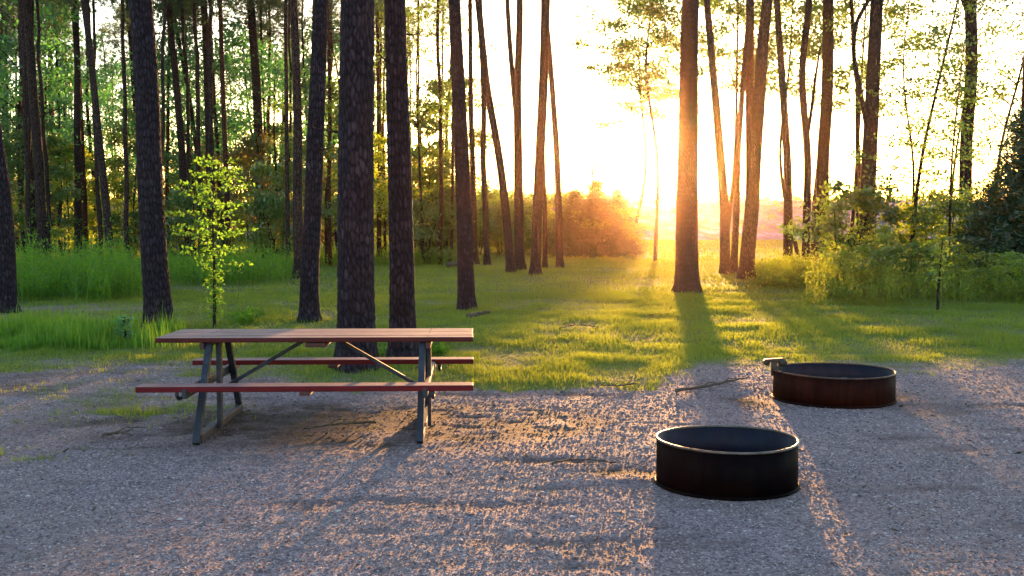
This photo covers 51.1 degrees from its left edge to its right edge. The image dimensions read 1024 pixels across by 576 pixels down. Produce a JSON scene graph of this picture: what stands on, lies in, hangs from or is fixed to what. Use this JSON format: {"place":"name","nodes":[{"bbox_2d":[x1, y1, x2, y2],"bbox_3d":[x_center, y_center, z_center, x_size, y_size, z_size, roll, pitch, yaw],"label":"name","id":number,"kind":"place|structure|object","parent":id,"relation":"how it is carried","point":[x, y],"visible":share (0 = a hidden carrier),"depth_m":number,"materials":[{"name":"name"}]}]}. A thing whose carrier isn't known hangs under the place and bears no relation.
{"place":"outdoors","nodes":[
{"label":"outdoors","id":0,"kind":"place"},
{"bbox_2d":[62,198,957,239],"bbox_3d":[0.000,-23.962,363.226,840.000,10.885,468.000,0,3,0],"label":"hill","id":1,"kind":"structure","parent":0,"point":[708,219],"depth_m":163.67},
{"bbox_2d":[0,239,1023,575],"bbox_3d":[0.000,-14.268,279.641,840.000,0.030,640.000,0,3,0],"label":"ground","id":2,"kind":"structure","parent":0,"point":[308,411],"depth_m":7.36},
{"bbox_2d":[0,122,21,313],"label":"pine tree","id":3,"kind":"object","parent":2,"relation":"on","point":[8,287],"visible":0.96,"depth_m":20.05,"materials":[{"name":"brown plant"}]},
{"bbox_2d":[19,0,32,254],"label":"pine tree","id":4,"kind":"object","parent":2,"relation":"on","point":[27,176],"visible":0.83,"depth_m":44.72,"materials":[{"name":"brown plant"}]},
{"bbox_2d":[0,21,59,187],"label":"broadleaf tree","id":5,"kind":"object","parent":2,"relation":"on","point":[5,107],"visible":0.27,"depth_m":55.07,"materials":[{"name":"green plant"}]},
{"bbox_2d":[23,0,52,262],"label":"pine tree","id":6,"kind":"object","parent":2,"relation":"on","point":[40,206],"visible":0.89,"depth_m":46.21,"materials":[{"name":"brown plant"}]},
{"bbox_2d":[2,114,85,240],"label":"broadleaf tree","id":7,"kind":"object","parent":2,"relation":"on","point":[55,198],"visible":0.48,"depth_m":50.99,"materials":[{"name":"green plant"}]},
{"bbox_2d":[36,0,80,251],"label":"pine tree","id":8,"kind":"object","parent":2,"relation":"on","point":[47,186],"visible":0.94,"depth_m":47.85,"materials":[{"name":"brown plant"}]},
{"bbox_2d":[34,0,86,255],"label":"pine tree","id":9,"kind":"object","parent":2,"relation":"on","point":[59,117],"visible":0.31,"depth_m":58.48,"materials":[{"name":"green plant"}]},
{"bbox_2d":[0,0,121,251],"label":"broadleaf tree","id":10,"kind":"object","parent":2,"relation":"on","point":[44,12],"visible":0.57,"depth_m":53.65,"materials":[{"name":"green plant"}]},
{"bbox_2d":[1,18,120,186],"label":"broadleaf tree","id":11,"kind":"object","parent":2,"relation":"on","point":[64,76],"visible":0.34,"depth_m":58.07,"materials":[{"name":"green plant"}]},
{"bbox_2d":[12,133,114,253],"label":"broadleaf tree","id":12,"kind":"object","parent":2,"relation":"on","point":[92,216],"visible":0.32,"depth_m":57.76,"materials":[{"name":"green plant"}]},
{"bbox_2d":[46,0,100,256],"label":"pine tree","id":13,"kind":"object","parent":2,"relation":"on","point":[84,209],"visible":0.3,"depth_m":56.12,"materials":[{"name":"brown plant"}]},
{"bbox_2d":[63,0,95,257],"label":"pine tree","id":14,"kind":"object","parent":2,"relation":"on","point":[78,158],"visible":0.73,"depth_m":53.13,"materials":[{"name":"brown plant"}]},
{"bbox_2d":[44,66,135,231],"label":"broadleaf tree","id":15,"kind":"object","parent":2,"relation":"on","point":[104,87],"visible":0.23,"depth_m":66.08,"materials":[{"name":"green plant"}]},
{"bbox_2d":[79,0,102,258],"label":"pine tree","id":16,"kind":"object","parent":2,"relation":"on","point":[100,226],"visible":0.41,"depth_m":47.34,"materials":[{"name":"brown plant"}]},
{"bbox_2d":[0,294,187,352],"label":"tall weeds","id":17,"kind":"object","parent":2,"relation":"on","point":[28,333],"visible":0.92,"depth_m":14.65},
{"bbox_2d":[81,0,113,258],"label":"pine tree","id":18,"kind":"object","parent":2,"relation":"on","point":[99,139],"visible":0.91,"depth_m":42.48,"materials":[{"name":"brown plant"}]},
{"bbox_2d":[83,208,165,256],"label":"bush","id":19,"kind":"object","parent":2,"relation":"on","point":[118,220],"visible":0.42,"depth_m":55.86,"materials":[{"name":"green plant"}]},
{"bbox_2d":[96,0,158,257],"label":"pine tree","id":20,"kind":"object","parent":2,"relation":"on","point":[126,171],"visible":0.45,"depth_m":47.22,"materials":[{"name":"brown plant"}]},
{"bbox_2d":[91,105,177,248],"bbox_3d":[-21.264,-6.158,60.897,5.345,8.700,6.090,-2,4,-27],"label":"broadleaf tree","id":21,"kind":"object","parent":2,"relation":"on","point":[130,147],"visible":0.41,"depth_m":59.98,"materials":[{"name":"green plant"}]},
{"bbox_2d":[128,0,177,329],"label":"pine tree","id":22,"kind":"object","parent":2,"relation":"on","point":[154,256],"visible":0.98,"depth_m":16.59,"materials":[{"name":"brown plant"}]},
{"bbox_2d":[110,5,246,213],"bbox_3d":[-17.091,-8.117,56.790,6.670,13.102,7.658,2,4,32],"label":"broadleaf tree","id":23,"kind":"object","parent":2,"relation":"on","point":[178,26],"visible":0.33,"depth_m":55.73,"materials":[{"name":"green plant"}]},
{"bbox_2d":[166,0,200,257],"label":"pine tree","id":24,"kind":"object","parent":2,"relation":"on","point":[170,14],"visible":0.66,"depth_m":51.74,"materials":[{"name":"brown plant"}]},
{"bbox_2d":[180,0,193,256],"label":"pine tree","id":25,"kind":"object","parent":2,"relation":"on","point":[187,104],"visible":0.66,"depth_m":50.43,"materials":[{"name":"brown plant"}]},
{"bbox_2d":[173,0,217,252],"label":"pine tree","id":26,"kind":"object","parent":2,"relation":"on","point":[205,76],"visible":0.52,"depth_m":51.75,"materials":[{"name":"brown plant"}]},
{"bbox_2d":[192,0,202,253],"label":"pine tree","id":27,"kind":"object","parent":2,"relation":"on","point":[198,130],"visible":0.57,"depth_m":47.58,"materials":[{"name":"brown plant"}]},
{"bbox_2d":[164,180,233,257],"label":"bush","id":28,"kind":"object","parent":2,"relation":"on","point":[180,200],"visible":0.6,"depth_m":44.21,"materials":[{"name":"green plant"}]},
{"bbox_2d":[111,0,308,256],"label":"broadleaf tree","id":29,"kind":"object","parent":2,"relation":"on","point":[231,62],"visible":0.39,"depth_m":56.55,"materials":[{"name":"green plant"}]},
{"bbox_2d":[165,154,257,327],"bbox_3d":[-4.773,-0.723,17.026,1.584,2.815,1.293,3,4,42],"label":"sapling","id":30,"kind":"object","parent":2,"relation":"on","point":[214,301],"visible":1,"depth_m":17.04,"materials":[{"name":"green plant"}]},
{"bbox_2d":[181,0,248,257],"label":"pine tree","id":31,"kind":"object","parent":2,"relation":"on","point":[210,126],"visible":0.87,"depth_m":46.23,"materials":[{"name":"brown plant"}]},
{"bbox_2d":[218,0,232,253],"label":"pine tree","id":32,"kind":"object","parent":2,"relation":"on","point":[223,111],"visible":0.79,"depth_m":46.17,"materials":[{"name":"brown plant"}]},
{"bbox_2d":[198,0,270,259],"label":"pine tree","id":33,"kind":"object","parent":2,"relation":"on","point":[250,7],"visible":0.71,"depth_m":51.62,"materials":[{"name":"brown plant"}]},
{"bbox_2d":[15,200,474,302],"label":"tall weeds","id":34,"kind":"object","parent":2,"relation":"on","point":[97,277],"visible":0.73,"depth_m":26.99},
{"bbox_2d":[193,17,307,177],"bbox_3d":[-16.436,-9.232,65.351,8.400,14.371,7.317,3,4,42],"label":"broadleaf tree","id":35,"kind":"object","parent":2,"relation":"on","point":[247,76],"visible":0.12,"depth_m":64.35,"materials":[{"name":"green plant"}]},
{"bbox_2d":[207,128,303,256],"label":"broadleaf tree","id":36,"kind":"object","parent":2,"relation":"on","point":[245,151],"visible":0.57,"depth_m":51.24,"materials":[{"name":"green plant"}]},
{"bbox_2d":[213,35,336,254],"bbox_3d":[-11.200,-6.922,52.870,6.512,11.140,5.672,0,3,-3],"label":"broadleaf tree","id":37,"kind":"object","parent":2,"relation":"on","point":[275,71],"visible":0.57,"depth_m":52.35,"materials":[{"name":"green plant"}]},
{"bbox_2d":[221,158,333,259],"bbox_3d":[-9.652,-3.048,43.311,4.206,4.549,4.003,1,3,13],"label":"bush","id":38,"kind":"object","parent":2,"relation":"on","point":[265,199],"visible":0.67,"depth_m":43.13,"materials":[{"name":"green plant"}]},
{"bbox_2d":[263,0,291,180],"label":"pine tree","id":39,"kind":"object","parent":2,"relation":"on","point":[278,5],"visible":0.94,"depth_m":51.13,"materials":[{"name":"brown plant"}]},
{"bbox_2d":[281,0,290,266],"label":"pine tree","id":40,"kind":"object","parent":2,"relation":"on","point":[287,201],"visible":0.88,"depth_m":41.74,"materials":[{"name":"brown plant"}]},
{"bbox_2d":[288,0,304,278],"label":"pine tree","id":41,"kind":"object","parent":2,"relation":"on","point":[297,173],"visible":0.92,"depth_m":33.18,"materials":[{"name":"brown plant"}]},
{"bbox_2d":[144,304,450,356],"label":"tall weeds","id":42,"kind":"object","parent":2,"relation":"on","point":[251,315],"visible":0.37,"depth_m":17.59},
{"bbox_2d":[135,328,473,444],"bbox_3d":[-1.535,0.741,8.656,2.446,0.764,1.780,0,3,-2],"label":"picnic table","id":43,"kind":"object","parent":2,"relation":"on","point":[425,387],"visible":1,"depth_m":8.32,"materials":[{"name":"wood"}]},
{"bbox_2d":[297,0,339,322],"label":"pine tree","id":44,"kind":"object","parent":2,"relation":"on","point":[309,306],"visible":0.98,"depth_m":18.08,"materials":[{"name":"brown plant"}]},
{"bbox_2d":[263,75,383,264],"bbox_3d":[-8.058,-4.869,44.527,4.898,7.972,5.581,3,4,44],"label":"broadleaf tree","id":45,"kind":"object","parent":2,"relation":"on","point":[305,89],"visible":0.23,"depth_m":44.21,"materials":[{"name":"green plant"}]},
{"bbox_2d":[327,0,332,265],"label":"pine tree","id":46,"kind":"object","parent":2,"relation":"on","point":[329,245],"visible":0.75,"depth_m":44.13,"materials":[{"name":"brown plant"}]},
{"bbox_2d":[297,0,382,373],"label":"pine tree","id":47,"kind":"object","parent":2,"relation":"on","point":[355,250],"visible":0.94,"depth_m":11.81,"materials":[{"name":"brown plant"}]},
{"bbox_2d":[329,0,410,256],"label":"pine tree","id":48,"kind":"object","parent":2,"relation":"on","point":[378,35],"visible":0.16,"depth_m":55.96,"materials":[{"name":"brown plant"}]},
{"bbox_2d":[321,132,419,247],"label":"broadleaf tree","id":49,"kind":"object","parent":2,"relation":"on","point":[376,144],"visible":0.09,"depth_m":50.08,"materials":[{"name":"green plant"}]},
{"bbox_2d":[335,0,454,163],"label":"broadleaf tree","id":50,"kind":"object","parent":2,"relation":"on","point":[421,50],"visible":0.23,"depth_m":56.34,"materials":[{"name":"green plant"}]},
{"bbox_2d":[376,0,419,356],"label":"pine tree","id":51,"kind":"object","parent":2,"relation":"on","point":[402,312],"visible":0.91,"depth_m":12.91,"materials":[{"name":"brown plant"}]},
{"bbox_2d":[328,0,505,263],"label":"broadleaf tree","id":52,"kind":"object","parent":2,"relation":"on","point":[417,49],"visible":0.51,"depth_m":45.89,"materials":[{"name":"green plant"}]},
{"bbox_2d":[382,144,455,251],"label":"broadleaf tree","id":53,"kind":"object","parent":2,"relation":"on","point":[431,153],"visible":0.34,"depth_m":49.60,"materials":[{"name":"green plant"}]},
{"bbox_2d":[380,190,482,264],"bbox_3d":[-3.719,-2.498,45.405,4.633,3.316,5.405,1,3,15],"label":"bush","id":54,"kind":"object","parent":2,"relation":"on","point":[430,214],"visible":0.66,"depth_m":45.49,"materials":[{"name":"green plant"}]},
{"bbox_2d":[436,0,443,264],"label":"pine tree","id":55,"kind":"object","parent":2,"relation":"on","point":[441,208],"visible":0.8,"depth_m":45.03,"materials":[{"name":"brown plant"}]},
{"bbox_2d":[384,72,510,247],"bbox_3d":[-2.989,-5.900,52.084,5.646,9.190,6.433,1,3,21],"label":"broadleaf tree","id":56,"kind":"object","parent":2,"relation":"on","point":[426,126],"visible":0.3,"depth_m":51.32,"materials":[{"name":"green plant"}]},
{"bbox_2d":[412,151,494,260],"bbox_3d":[-2.847,-3.708,49.787,4.525,5.155,4.755,-1,3,-17],"label":"bush","id":57,"kind":"object","parent":2,"relation":"on","point":[446,163],"visible":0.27,"depth_m":49.02,"materials":[{"name":"green plant"}]},
{"bbox_2d":[468,0,479,263],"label":"pine tree","id":58,"kind":"object","parent":2,"relation":"on","point":[472,148],"visible":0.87,"depth_m":46.25,"materials":[{"name":"brown plant"}]},
{"bbox_2d":[448,0,506,310],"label":"pine tree","id":59,"kind":"object","parent":2,"relation":"on","point":[466,297],"visible":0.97,"depth_m":20.59,"materials":[{"name":"brown plant"}]},
{"bbox_2d":[476,0,491,264],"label":"pine tree","id":60,"kind":"object","parent":2,"relation":"on","point":[486,245],"visible":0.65,"depth_m":45.33,"materials":[{"name":"brown plant"}]},
{"bbox_2d":[454,184,529,254],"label":"bush","id":61,"kind":"object","parent":2,"relation":"on","point":[495,231],"visible":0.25,"depth_m":59.24,"materials":[{"name":"green plant"}]},
{"bbox_2d":[475,0,516,272],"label":"pine tree","id":62,"kind":"object","parent":2,"relation":"on","point":[510,265],"visible":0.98,"depth_m":37.30,"materials":[{"name":"brown plant"}]},
{"bbox_2d":[2,296,1023,564],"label":"leaf litter","id":63,"kind":"object","parent":2,"relation":"on","point":[474,422],"visible":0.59,"depth_m":9.08,"materials":[{"name":"brown plant"}]},
{"bbox_2d":[505,0,526,269],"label":"pine tree","id":64,"kind":"object","parent":2,"relation":"on","point":[516,92],"visible":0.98,"depth_m":40.05,"materials":[{"name":"brown plant"}]},
{"bbox_2d":[73,177,987,239],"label":"wood","id":65,"kind":"object","parent":2,"relation":"on","point":[670,196],"visible":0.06,"depth_m":190.28,"materials":[{"name":"green plant"}]},
{"bbox_2d":[516,0,554,275],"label":"pine tree","id":66,"kind":"object","parent":2,"relation":"on","point":[535,256],"visible":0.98,"depth_m":35.39,"materials":[{"name":"brown plant"}]},
{"bbox_2d":[548,29,564,267],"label":"pine tree","id":67,"kind":"object","parent":2,"relation":"on","point":[558,219],"visible":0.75,"depth_m":41.71,"materials":[{"name":"brown plant"}]},
{"bbox_2d":[541,188,585,256],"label":"spruce tree","id":68,"kind":"object","parent":2,"relation":"on","point":[573,197],"visible":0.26,"depth_m":59.14,"materials":[{"name":"green plant"}]},
{"bbox_2d":[562,178,640,257],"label":"spruce tree","id":69,"kind":"object","parent":2,"relation":"on","point":[600,242],"visible":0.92,"depth_m":57.21,"materials":[{"name":"green plant"}]},
{"bbox_2d":[590,0,698,223],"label":"broadleaf tree","id":70,"kind":"object","parent":2,"relation":"on","point":[612,83],"visible":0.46,"depth_m":60.74,"materials":[{"name":"green plant"}]},
{"bbox_2d":[563,0,736,260],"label":"broadleaf tree","id":71,"kind":"object","parent":2,"relation":"on","point":[671,49],"visible":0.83,"depth_m":49.81,"materials":[{"name":"green plant"}]},
{"bbox_2d":[671,0,703,292],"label":"pine tree","id":72,"kind":"object","parent":2,"relation":"on","point":[686,277],"visible":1,"depth_m":26.43,"materials":[{"name":"brown plant"}]},
{"bbox_2d":[704,0,733,273],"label":"pine tree","id":73,"kind":"object","parent":2,"relation":"on","point":[725,265],"visible":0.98,"depth_m":36.60,"materials":[{"name":"brown plant"}]},
{"bbox_2d":[654,425,799,500],"bbox_3d":[1.348,1.085,6.734,0.902,0.300,0.902,0,3,0],"label":"fire ring","id":74,"kind":"object","parent":2,"relation":"on","point":[730,463],"visible":1,"depth_m":6.42,"materials":[{"name":"metal"}]},
{"bbox_2d":[648,0,822,225],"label":"broadleaf tree","id":75,"kind":"object","parent":2,"relation":"on","point":[729,10],"visible":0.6,"depth_m":43.20,"materials":[{"name":"green plant"}]},
{"bbox_2d":[728,0,750,273],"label":"pine tree","id":76,"kind":"object","parent":2,"relation":"on","point":[735,223],"visible":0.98,"depth_m":36.67,"materials":[{"name":"brown plant"}]},
{"bbox_2d":[728,0,761,196],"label":"pine tree","id":77,"kind":"object","parent":2,"relation":"on","point":[749,88],"visible":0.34,"depth_m":37.18,"materials":[{"name":"brown plant"}]},
{"bbox_2d":[736,0,772,280],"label":"pine tree","id":78,"kind":"object","parent":2,"relation":"on","point":[749,236],"visible":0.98,"depth_m":32.09,"materials":[{"name":"brown plant"}]},
{"bbox_2d":[719,0,851,257],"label":"broadleaf tree","id":79,"kind":"object","parent":2,"relation":"on","point":[813,52],"visible":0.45,"depth_m":45.27,"materials":[{"name":"green plant"}]},
{"bbox_2d":[774,0,799,260],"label":"pine tree","id":80,"kind":"object","parent":2,"relation":"on","point":[788,202],"visible":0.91,"depth_m":37.93,"materials":[{"name":"brown plant"}]},
{"bbox_2d":[792,0,820,259],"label":"pine tree","id":81,"kind":"object","parent":2,"relation":"on","point":[806,120],"visible":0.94,"depth_m":39.32,"materials":[{"name":"brown plant"}]},
{"bbox_2d":[811,0,833,263],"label":"pine tree","id":82,"kind":"object","parent":2,"relation":"on","point":[823,144],"visible":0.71,"depth_m":40.71,"materials":[{"name":"brown plant"}]},
{"bbox_2d":[762,358,896,408],"bbox_3d":[2.979,0.855,10.045,1.208,0.384,1.134,0,3,0],"label":"fire ring","id":83,"kind":"object","parent":2,"relation":"on","point":[837,385],"visible":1,"depth_m":9.66,"materials":[{"name":"brown metal"}]},
{"bbox_2d":[798,248,900,291],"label":"bush","id":84,"kind":"object","parent":2,"relation":"on","point":[838,260],"visible":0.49,"depth_m":25.81,"materials":[{"name":"green plant"}]},
{"bbox_2d":[849,0,860,254],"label":"pine tree","id":85,"kind":"object","parent":2,"relation":"on","point":[857,136],"visible":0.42,"depth_m":44.70,"materials":[{"name":"brown plant"}]},
{"bbox_2d":[776,164,941,276],"bbox_3d":[9.747,-1.831,31.471,4.972,3.588,4.262,-1,3,-21],"label":"bush","id":86,"kind":"object","parent":2,"relation":"on","point":[862,199],"visible":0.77,"depth_m":31.31,"materials":[{"name":"green plant"}]},
{"bbox_2d":[848,0,888,252],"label":"pine tree","id":87,"kind":"object","parent":2,"relation":"on","point":[869,104],"visible":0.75,"depth_m":34.69,"materials":[{"name":"brown plant"}]},
{"bbox_2d":[794,0,957,232],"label":"broadleaf tree","id":88,"kind":"object","parent":2,"relation":"on","point":[843,10],"visible":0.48,"depth_m":47.19,"materials":[{"name":"green plant"}]},
{"bbox_2d":[809,224,943,275],"bbox_3d":[9.750,-0.884,29.085,3.088,1.738,3.510,-2,4,-34],"label":"bush","id":89,"kind":"object","parent":2,"relation":"on","point":[869,247],"visible":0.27,"depth_m":29.11,"materials":[{"name":"green plant"}]},
{"bbox_2d":[745,230,1023,307],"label":"tall weeds","id":90,"kind":"object","parent":2,"relation":"on","point":[820,286],"visible":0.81,"depth_m":23.86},
{"bbox_2d":[848,198,962,277],"bbox_3d":[11.757,-1.387,31.603,3.122,2.549,2.878,3,4,40],"label":"bush","id":91,"kind":"object","parent":2,"relation":"on","point":[910,230],"visible":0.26,"depth_m":31.30,"materials":[{"name":"green plant"}]},
{"bbox_2d":[818,0,997,249],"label":"broadleaf tree","id":92,"kind":"object","parent":2,"relation":"on","point":[904,101],"visible":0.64,"depth_m":36.08,"materials":[{"name":"green plant"}]},
{"bbox_2d":[844,237,972,289],"bbox_3d":[9.610,-0.545,26.218,2.965,1.435,3.459,1,3,14],"label":"bush","id":93,"kind":"object","parent":2,"relation":"on","point":[894,251],"visible":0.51,"depth_m":25.61,"materials":[{"name":"green plant"}]},
{"bbox_2d":[851,0,1004,278],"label":"sapling","id":94,"kind":"object","parent":2,"relation":"on","point":[916,198],"visible":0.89,"depth_m":31.18,"materials":[{"name":"green plant"}]},
{"bbox_2d":[872,178,994,268],"bbox_3d":[12.765,-1.747,32.481,4.108,3.280,3.521,0,3,-2],"label":"bush","id":95,"kind":"object","parent":2,"relation":"on","point":[964,198],"visible":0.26,"depth_m":32.18,"materials":[{"name":"green plant"}]},
{"bbox_2d":[919,240,958,309],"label":"sapling","id":96,"kind":"object","parent":2,"relation":"on","point":[941,259],"visible":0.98,"depth_m":20.57,"materials":[{"name":"green plant"}]},
{"bbox_2d":[895,38,994,271],"bbox_3d":[12.250,-3.463,29.702,2.596,6.849,2.708,-1,4,-22],"label":"sapling","id":97,"kind":"object","parent":2,"relation":"on","point":[959,124],"visible":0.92,"depth_m":29.60,"materials":[{"name":"green plant"}]},
{"bbox_2d":[879,0,1023,198],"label":"broadleaf tree","id":98,"kind":"object","parent":2,"relation":"on","point":[989,53],"visible":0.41,"depth_m":41.41,"materials":[{"name":"green plant"}]},
{"bbox_2d":[904,234,1008,287],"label":"bush","id":99,"kind":"object","parent":2,"relation":"on","point":[959,246],"visible":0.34,"depth_m":26.98,"materials":[{"name":"green plant"}]},
{"bbox_2d":[893,0,1023,172],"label":"broadleaf tree","id":100,"kind":"object","parent":2,"relation":"on","point":[995,92],"visible":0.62,"depth_m":33.87,"materials":[{"name":"green plant"}]},
{"bbox_2d":[955,0,979,222],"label":"pine tree","id":101,"kind":"object","parent":2,"relation":"on","point":[971,28],"visible":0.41,"depth_m":34.69,"materials":[{"name":"brown plant"}]},
{"bbox_2d":[939,0,1023,158],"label":"broadleaf tree","id":102,"kind":"object","parent":2,"relation":"on","point":[1008,73],"visible":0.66,"depth_m":39.95,"materials":[{"name":"green plant"}]},
{"bbox_2d":[945,101,1023,289],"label":"spruce tree","id":103,"kind":"object","parent":2,"relation":"on","point":[1007,185],"visible":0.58,"depth_m":27.16,"materials":[{"name":"green plant"}]},
{"bbox_2d":[956,249,1023,294],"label":"bush","id":104,"kind":"object","parent":2,"relation":"on","point":[1016,263],"visible":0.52,"depth_m":24.22,"materials":[{"name":"green plant"}]},
{"bbox_2d":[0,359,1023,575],"bbox_3d":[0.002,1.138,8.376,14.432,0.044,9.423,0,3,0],"label":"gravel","id":105,"kind":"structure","parent":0,"point":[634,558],"depth_m":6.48,"materials":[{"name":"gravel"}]},
{"bbox_2d":[0,239,1023,464],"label":"lawn grass","id":106,"kind":"structure","parent":0,"point":[655,296],"depth_m":17.73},
{"bbox_2d":[0,0,1023,201],"label":"sky","id":107,"kind":"structure","parent":0,"point":[579,99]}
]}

